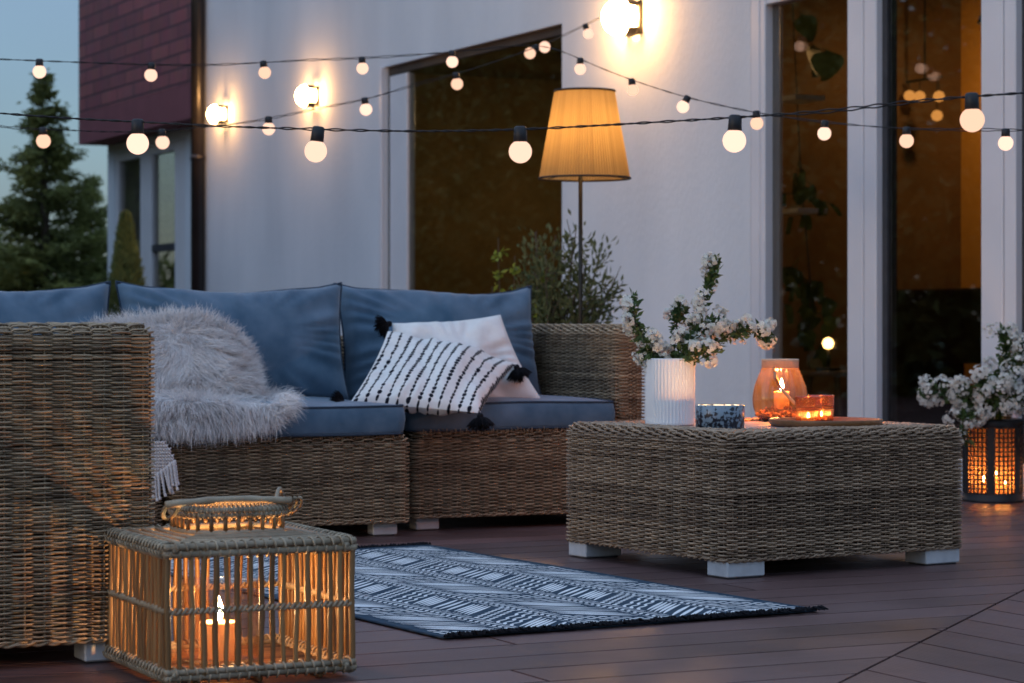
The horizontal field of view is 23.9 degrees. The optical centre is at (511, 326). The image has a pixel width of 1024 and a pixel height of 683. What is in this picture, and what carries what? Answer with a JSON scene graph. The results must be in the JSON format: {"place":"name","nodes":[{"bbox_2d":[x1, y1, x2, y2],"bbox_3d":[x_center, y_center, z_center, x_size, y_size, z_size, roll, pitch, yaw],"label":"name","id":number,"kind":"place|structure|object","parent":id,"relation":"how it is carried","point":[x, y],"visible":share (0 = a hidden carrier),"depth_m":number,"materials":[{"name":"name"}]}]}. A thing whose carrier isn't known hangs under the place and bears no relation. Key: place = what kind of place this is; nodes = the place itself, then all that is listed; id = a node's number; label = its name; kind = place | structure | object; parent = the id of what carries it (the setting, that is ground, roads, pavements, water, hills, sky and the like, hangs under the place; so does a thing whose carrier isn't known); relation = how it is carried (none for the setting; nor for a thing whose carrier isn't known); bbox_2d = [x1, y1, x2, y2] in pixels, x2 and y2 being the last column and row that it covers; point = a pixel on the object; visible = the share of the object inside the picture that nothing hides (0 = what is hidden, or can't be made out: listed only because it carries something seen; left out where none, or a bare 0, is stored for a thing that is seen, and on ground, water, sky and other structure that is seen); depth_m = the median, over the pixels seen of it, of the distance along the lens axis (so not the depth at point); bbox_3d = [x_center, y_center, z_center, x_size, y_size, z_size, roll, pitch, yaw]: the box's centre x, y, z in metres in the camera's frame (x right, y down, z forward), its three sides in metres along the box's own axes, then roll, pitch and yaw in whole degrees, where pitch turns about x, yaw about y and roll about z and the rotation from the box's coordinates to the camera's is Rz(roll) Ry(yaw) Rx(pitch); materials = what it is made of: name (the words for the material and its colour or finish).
{"place":"outdoors","nodes":[
{"label":"outdoors","id":0,"kind":"place"},
{"bbox_2d":[0,0,174,284],"label":"sky","id":1,"kind":"structure","parent":0,"point":[47,30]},
{"bbox_2d":[107,209,147,319],"bbox_3d":[-2.708,-0.017,17.004,0.489,1.634,0.508,0,0,0],"label":"thuja","id":2,"kind":"object","parent":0,"point":[125,264],"visible":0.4,"depth_m":16.95,"materials":[{"name":"green plant"}]},
{"bbox_2d":[0,492,1023,682],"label":"terrace decking","id":3,"kind":"object","parent":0,"point":[891,618],"visible":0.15,"depth_m":5.19,"materials":[{"name":"brown wood"}]},
{"bbox_2d":[0,322,155,663],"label":"sofa module","id":4,"kind":"object","parent":3,"relation":"on","point":[76,451],"visible":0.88,"depth_m":4.70,"materials":[{"name":"wicker"}]},
{"bbox_2d":[148,440,162,525],"bbox_3d":[-1.579,0.344,7.542,0.823,0.632,0.803,0,0,-22],"label":"sofa module","id":5,"kind":"object","parent":3,"relation":"on","point":[157,513],"visible":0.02,"depth_m":7.33,"materials":[{"name":"wicker"}]},
{"bbox_3d":[-1.545,0.293,7.459,0.789,0.130,0.631,0,0,-22],"label":"seat cushion","id":6,"kind":"object","parent":5,"relation":"on","visible":0},
{"bbox_2d":[0,281,110,334],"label":"back cushion","id":7,"kind":"object","parent":6,"relation":"on","point":[74,304],"visible":0.31,"depth_m":7.74,"materials":[{"name":"blue fabric"}]},
{"bbox_2d":[102,487,357,682],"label":"cane lantern","id":8,"kind":"object","parent":3,"relation":"on","point":[316,571],"visible":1,"depth_m":4.53,"materials":[{"name":"brown wicker"}]},
{"bbox_2d":[181,579,258,662],"bbox_3d":[-0.558,0.559,4.616,0.151,0.150,0.151,0,0,0],"label":"glass cylinder","id":9,"kind":"object","parent":8,"relation":"in","point":[242,660],"visible":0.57,"depth_m":4.61,"materials":[{"name":"clear glass"}]},
{"bbox_2d":[199,597,234,661],"bbox_3d":[-0.560,0.572,4.611,0.074,0.124,0.074,0,0,0],"label":"pillar candle","id":10,"kind":"object","parent":9,"relation":"in","point":[221,631],"visible":0.48,"depth_m":4.58,"materials":[{"name":"wax"}]},
{"bbox_2d":[156,342,409,535],"bbox_3d":[-0.824,0.344,7.838,0.788,0.632,0.803,0,0,-22],"label":"sofa module","id":11,"kind":"object","parent":3,"relation":"on","point":[344,480],"visible":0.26,"depth_m":7.50,"materials":[{"name":"wicker"}]},
{"bbox_2d":[151,441,179,501],"bbox_3d":[-1.039,0.432,7.236,0.092,0.181,0.032,0,0,0],"label":"knitted blanket","id":12,"kind":"object","parent":11,"relation":"hanging from","point":[169,471],"visible":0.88,"depth_m":7.23,"materials":[{"name":"white fabric"}]},
{"bbox_2d":[157,397,404,438],"bbox_3d":[-0.792,0.292,7.746,0.758,0.134,0.631,0,0,-22],"label":"seat cushion","id":13,"kind":"object","parent":11,"relation":"on","point":[325,417],"visible":0.52,"depth_m":7.53,"materials":[{"name":"blue fabric"}]},
{"bbox_2d":[81,301,311,452],"bbox_3d":[-1.208,0.157,7.550,1.217,0.496,0.767,0,0,-22],"label":"fur throw","id":14,"kind":"object","parent":13,"relation":"on","point":[208,375],"visible":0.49,"depth_m":7.59,"materials":[{"name":"grey fur"}]},
{"bbox_2d":[115,280,349,399],"bbox_3d":[-0.923,0.053,8.016,0.779,0.411,0.283,0,0,-22],"label":"back cushion","id":15,"kind":"object","parent":13,"relation":"on","point":[295,333],"visible":0.48,"depth_m":7.97,"materials":[{"name":"blue fabric"}]},
{"bbox_2d":[341,323,644,530],"bbox_3d":[-0.098,0.324,8.294,0.866,0.672,0.802,0,0,-24],"label":"sofa module","id":16,"kind":"object","parent":3,"relation":"on","point":[497,472],"visible":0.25,"depth_m":7.94,"materials":[{"name":"wicker"}]},
{"bbox_2d":[352,395,614,432],"bbox_3d":[-0.115,0.291,8.193,0.765,0.128,0.631,0,0,-24],"label":"seat cushion","id":17,"kind":"object","parent":16,"relation":"on","point":[545,411],"visible":0.4,"depth_m":7.93,"materials":[{"name":"blue fabric"}]},
{"bbox_2d":[329,331,531,433],"bbox_3d":[-0.257,0.176,7.808,0.650,0.324,0.473,0,0,0],"label":"striped pillow","id":18,"kind":"object","parent":17,"relation":"on","point":[413,375],"visible":0.91,"depth_m":7.73,"materials":[{"name":"fabric"}]},
{"bbox_2d":[340,284,541,398],"bbox_3d":[-0.255,0.053,8.441,0.749,0.411,0.276,0,0,-24],"label":"back cushion","id":19,"kind":"object","parent":17,"relation":"on","point":[362,309],"visible":0.49,"depth_m":8.32,"materials":[{"name":"blue fabric"}]},
{"bbox_2d":[373,315,539,397],"bbox_3d":[-0.178,0.116,8.072,0.578,0.315,0.178,0,0,0],"label":"white pillow","id":20,"kind":"object","parent":17,"relation":"on","point":[488,336],"visible":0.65,"depth_m":8.06,"materials":[{"name":"fabric"}]},
{"bbox_2d":[171,542,827,638],"bbox_3d":[-0.196,0.651,6.163,1.016,0.018,1.948,0,0,-30],"label":"rug","id":21,"kind":"object","parent":3,"relation":"on","point":[427,589],"visible":0.7,"depth_m":5.85,"materials":[{"name":"blue fabric"}]},
{"bbox_2d":[491,238,554,323],"bbox_3d":[0.014,0.145,10.072,0.299,1.033,0.229,0,0,-37],"label":"flowering shoot","id":22,"kind":"object","parent":3,"relation":"on","point":[514,271],"visible":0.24,"depth_m":10.09,"materials":[{"name":"green plant"}]},
{"bbox_2d":[508,209,627,323],"bbox_3d":[0.219,0.083,10.099,0.546,1.151,0.431,0,0,-11],"label":"potted olive","id":23,"kind":"object","parent":3,"relation":"on","point":[555,314],"visible":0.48,"depth_m":10.05,"materials":[{"name":"plant"}]},
{"bbox_2d":[538,87,630,323],"bbox_3d":[0.284,-0.133,9.450,0.366,1.583,0.366,0,0,0],"label":"floor lamp","id":24,"kind":"object","parent":3,"relation":"on","point":[580,156],"visible":0.97,"depth_m":9.33,"materials":[{"name":"fabric"}]},
{"bbox_2d":[565,417,961,578],"bbox_3d":[0.705,0.465,6.840,0.837,0.390,0.787,0,0,-32],"label":"coffee table","id":25,"kind":"object","parent":3,"relation":"on","point":[750,497],"visible":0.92,"depth_m":6.54,"materials":[{"name":"brown wicker"}]},
{"bbox_2d":[645,358,694,425],"bbox_3d":[0.449,0.183,6.860,0.141,0.189,0.141,0,0,0],"label":"fluted vase","id":26,"kind":"object","parent":25,"relation":"on","point":[669,391],"visible":0.94,"depth_m":6.80,"materials":[{"name":"white ceramic"}]},
{"bbox_2d":[619,287,673,373],"bbox_3d":[0.381,0.050,6.840,0.156,0.327,0.087,0,0,0],"label":"blossom branch","id":27,"kind":"object","parent":26,"relation":"in","point":[630,302],"visible":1,"depth_m":6.83,"materials":[{"name":"white plant"}]},
{"bbox_2d":[631,333,664,365],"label":"blossom branch","id":28,"kind":"object","parent":26,"relation":"in","point":[640,355],"visible":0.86,"depth_m":6.85,"materials":[{"name":"white plant"}]},
{"bbox_2d":[660,294,689,357],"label":"blossom branch","id":29,"kind":"object","parent":26,"relation":"in","point":[677,311],"visible":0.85,"depth_m":6.90,"materials":[{"name":"white plant"}]},
{"bbox_2d":[672,252,722,366],"bbox_3d":[0.525,-0.001,6.878,0.172,0.428,0.097,0,0,-21],"label":"blossom branch","id":30,"kind":"object","parent":26,"relation":"in","point":[710,262],"visible":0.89,"depth_m":6.88,"materials":[{"name":"white plant"}]},
{"bbox_2d":[675,336,724,368],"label":"blossom branch","id":31,"kind":"object","parent":26,"relation":"in","point":[707,348],"visible":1,"depth_m":6.79,"materials":[{"name":"white plant"}]},
{"bbox_2d":[669,304,732,356],"bbox_3d":[0.533,0.074,6.844,0.188,0.278,0.082,0,0,-16],"label":"blossom branch","id":32,"kind":"object","parent":26,"relation":"in","point":[712,323],"visible":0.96,"depth_m":6.83,"materials":[{"name":"white plant"}]},
{"bbox_2d":[693,313,776,365],"bbox_3d":[0.613,0.087,6.883,0.294,0.253,0.114,0,0,0],"label":"blossom branch","id":33,"kind":"object","parent":26,"relation":"in","point":[763,334],"visible":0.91,"depth_m":6.87,"materials":[{"name":"white plant"}]},
{"bbox_2d":[695,404,744,428],"bbox_3d":[0.568,0.245,6.600,0.134,0.065,0.134,0,0,0],"label":"candle bowl","id":34,"kind":"object","parent":25,"relation":"on","point":[730,416],"visible":0.91,"depth_m":6.54,"materials":[{"name":"ceramic"}]},
{"bbox_2d":[753,359,807,420],"bbox_3d":[0.792,0.188,7.136,0.163,0.187,0.169,0,0,0],"label":"glass lantern","id":35,"kind":"object","parent":25,"relation":"on","point":[766,414],"visible":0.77,"depth_m":7.09,"materials":[{"name":"glass"}]},
{"bbox_2d":[774,379,788,408],"bbox_3d":[0.796,0.198,7.140,0.046,0.090,0.046,0,0,0],"label":"short candle","id":36,"kind":"object","parent":35,"relation":"in","point":[781,400],"visible":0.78,"depth_m":7.12,"materials":[{"name":"wax"}]},
{"bbox_2d":[768,417,882,426],"bbox_3d":[0.882,0.268,6.800,0.320,0.019,0.320,0,0,0],"label":"wooden tray","id":37,"kind":"object","parent":25,"relation":"on","point":[835,421],"visible":0.9,"depth_m":6.69,"materials":[{"name":"brown wood"}]},
{"bbox_2d":[795,396,821,420],"bbox_3d":[0.833,0.232,6.800,0.077,0.072,0.077,0,0,0],"label":"tealight","id":38,"kind":"object","parent":37,"relation":"on","point":[808,408],"visible":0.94,"depth_m":6.77,"materials":[{"name":"orange glass"}]},
{"bbox_2d":[808,395,834,420],"bbox_3d":[0.886,0.232,6.930,0.077,0.072,0.077,0,0,33],"label":"tealight","id":39,"kind":"object","parent":37,"relation":"on","point":[827,410],"visible":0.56,"depth_m":6.90,"materials":[{"name":"orange glass"}]},
{"bbox_2d":[962,418,1023,502],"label":"pierced lantern","id":40,"kind":"object","parent":3,"relation":"on","point":[992,466],"visible":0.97,"depth_m":9.06,"materials":[{"name":"black metal"}]},
{"bbox_2d":[989,414,1012,418],"bbox_3d":[1.821,0.367,9.160,0.152,0.075,0.152,0,0,0],"label":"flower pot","id":41,"kind":"object","parent":40,"relation":"in","point":[1008,416],"visible":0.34,"depth_m":9.11,"materials":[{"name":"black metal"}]},
{"bbox_2d":[916,374,964,408],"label":"blossom branch","id":42,"kind":"object","parent":41,"relation":"in","point":[930,389],"visible":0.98,"depth_m":9.07,"materials":[{"name":"white plant"}]},
{"bbox_2d":[942,401,987,446],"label":"blossom branch","id":43,"kind":"object","parent":41,"relation":"in","point":[962,413],"visible":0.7,"depth_m":8.99,"materials":[{"name":"white plant"}]},
{"bbox_2d":[948,374,986,423],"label":"blossom branch","id":44,"kind":"object","parent":41,"relation":"in","point":[966,389],"visible":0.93,"depth_m":9.00,"materials":[{"name":"white plant"}]},
{"bbox_2d":[969,364,993,412],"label":"blossom branch","id":45,"kind":"object","parent":41,"relation":"in","point":[978,378],"visible":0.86,"depth_m":8.96,"materials":[{"name":"white plant"}]},
{"bbox_2d":[973,374,1014,424],"bbox_3d":[1.790,0.274,9.024,0.150,0.203,0.274,0,0,0],"label":"blossom branch","id":46,"kind":"object","parent":41,"relation":"in","point":[994,388],"visible":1,"depth_m":8.95,"materials":[{"name":"white plant"}]},
{"bbox_2d":[981,322,1021,378],"bbox_3d":[1.845,0.177,9.109,0.154,0.396,0.122,0,0,0],"label":"blossom branch","id":47,"kind":"object","parent":41,"relation":"in","point":[1007,335],"visible":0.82,"depth_m":9.09,"materials":[{"name":"white plant"}]},
{"bbox_2d":[990,330,1023,414],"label":"blossom branch","id":48,"kind":"object","parent":41,"relation":"in","point":[1016,362],"visible":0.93,"depth_m":9.01,"materials":[{"name":"white plant"}]},
{"bbox_2d":[994,382,1023,419],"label":"blossom branch","id":49,"kind":"object","parent":41,"relation":"in","point":[1008,404],"visible":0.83,"depth_m":8.97,"materials":[{"name":"white plant"}]},
{"label":"ground","id":50,"kind":"structure","parent":0,"visible":0},
{"bbox_2d":[0,232,38,290],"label":"conifer tree","id":51,"kind":"object","parent":50,"relation":"on","point":[1,239],"depth_m":23.99,"materials":[{"name":"green plant"}]},
{"bbox_2d":[0,68,161,291],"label":"conifer tree","id":52,"kind":"object","parent":50,"relation":"on","point":[25,218],"visible":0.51,"depth_m":21.91,"materials":[{"name":"green plant"}]},
{"bbox_2d":[62,173,107,284],"bbox_3d":[-4.482,-0.381,25.871,1.597,2.551,1.411,0,0,38],"label":"conifer tree","id":53,"kind":"object","parent":50,"relation":"on","point":[101,230],"visible":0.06,"depth_m":25.96,"materials":[{"name":"green plant"}]},
{"bbox_2d":[32,251,174,289],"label":"hedge","id":54,"kind":"object","parent":50,"relation":"on","point":[168,283],"visible":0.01,"depth_m":43.76,"materials":[{"name":"green plant"}]},
{"bbox_2d":[79,0,1023,498],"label":"house","id":55,"kind":"structure","parent":50,"relation":"on","point":[259,210],"depth_m":13.57,"materials":[{"name":"paint"}]},
{"bbox_2d":[116,139,184,308],"bbox_3d":[-2.985,-0.595,20.137,0.070,1.806,1.913,0,0,-26],"label":"side window","id":56,"kind":"structure","parent":55,"relation":"in","point":[150,247],"depth_m":20.10,"materials":[{"name":"white plastic"}]},
{"bbox_2d":[207,104,227,124],"bbox_3d":[-2.146,-1.545,17.596,0.143,0.146,0.143,0,0,-26],"label":"wall lamp","id":57,"kind":"object","parent":55,"relation":"attached to","point":[217,114],"visible":1,"depth_m":17.55,"materials":[{"name":"glass"}]},
{"bbox_2d":[295,85,318,107],"bbox_3d":[-1.358,-1.525,15.982,0.148,0.150,0.148,0,0,-26],"label":"wall lamp","id":58,"kind":"object","parent":55,"relation":"attached to","point":[306,96],"visible":1,"depth_m":15.94,"materials":[{"name":"glass"}]},
{"bbox_2d":[0,9,616,148],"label":"string light","id":59,"kind":"object","parent":55,"relation":"hanging from","point":[43,140],"visible":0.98,"depth_m":9.81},
{"bbox_2d":[389,25,561,289],"bbox_3d":[-0.218,-0.535,13.930,0.056,2.146,2.402,0,0,-26],"label":"picture window","id":60,"kind":"structure","parent":55,"relation":"in","point":[402,102],"depth_m":14.76,"materials":[{"name":"white plastic"}]},
{"bbox_2d":[0,92,1023,162],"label":"string light","id":61,"kind":"object","parent":55,"relation":"hanging from","point":[972,118],"visible":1,"depth_m":4.83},
{"bbox_2d":[0,45,1023,150],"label":"string light","id":62,"kind":"object","parent":55,"relation":"hanging from","point":[1005,141],"visible":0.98,"depth_m":8.69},
{"bbox_2d":[601,0,641,36],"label":"wall lamp","id":63,"kind":"object","parent":55,"relation":"attached to","point":[624,19],"visible":0.98,"depth_m":12.00,"materials":[{"name":"glass"}]},
{"bbox_2d":[782,94,824,103],"bbox_3d":[1.377,-1.093,11.613,0.170,0.024,0.203,0,0,-26],"label":"wall shelf","id":64,"kind":"object","parent":55,"relation":"attached to","point":[797,99],"depth_m":11.54,"materials":[{"name":"brown wood"}]},
{"bbox_2d":[782,208,827,214],"bbox_3d":[1.382,-0.553,11.603,0.170,0.024,0.225,0,0,-26],"label":"wall shelf","id":65,"kind":"object","parent":55,"relation":"attached to","point":[800,211],"depth_m":11.51,"materials":[{"name":"brown wood"}]},
{"bbox_2d":[782,3,843,408],"bbox_3d":[1.433,-0.505,11.668,0.308,2.270,0.340,0,0,-2],"label":"house plant","id":66,"kind":"object","parent":55,"relation":"on","point":[826,65],"visible":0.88,"depth_m":11.63,"materials":[{"name":"green plant"}]},
{"bbox_2d":[796,370,847,416],"bbox_3d":[1.478,0.418,11.304,0.300,0.424,0.300,0,0,-26],"label":"stool","id":67,"kind":"object","parent":55,"relation":"on","point":[836,375],"visible":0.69,"depth_m":11.21,"materials":[{"name":"brown wood"}]},
{"bbox_2d":[815,337,840,370],"bbox_3d":[1.478,0.127,11.304,0.120,0.155,0.120,0,0,-26],"label":"table lamp","id":68,"kind":"object","parent":67,"relation":"on","point":[828,343],"visible":1,"depth_m":11.28,"materials":[{"name":"black metal"}]},
{"bbox_2d":[751,0,1023,498],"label":"terrace door","id":69,"kind":"structure","parent":55,"relation":"in","point":[872,24],"depth_m":10.22,"materials":[{"name":"white plastic"}]},
{"bbox_2d":[904,0,944,120],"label":"ceiling lamp","id":70,"kind":"object","parent":55,"relation":"hanging from","point":[910,95],"visible":0.91,"depth_m":13.28,"materials":[{"name":"yellow metal"}]},
{"bbox_2d":[897,288,980,430],"bbox_3d":[2.467,0.214,12.763,0.500,0.829,0.991,0,0,-26],"label":"cabinet","id":71,"kind":"object","parent":55,"relation":"on","point":[938,332],"visible":0.4,"depth_m":12.80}
]}

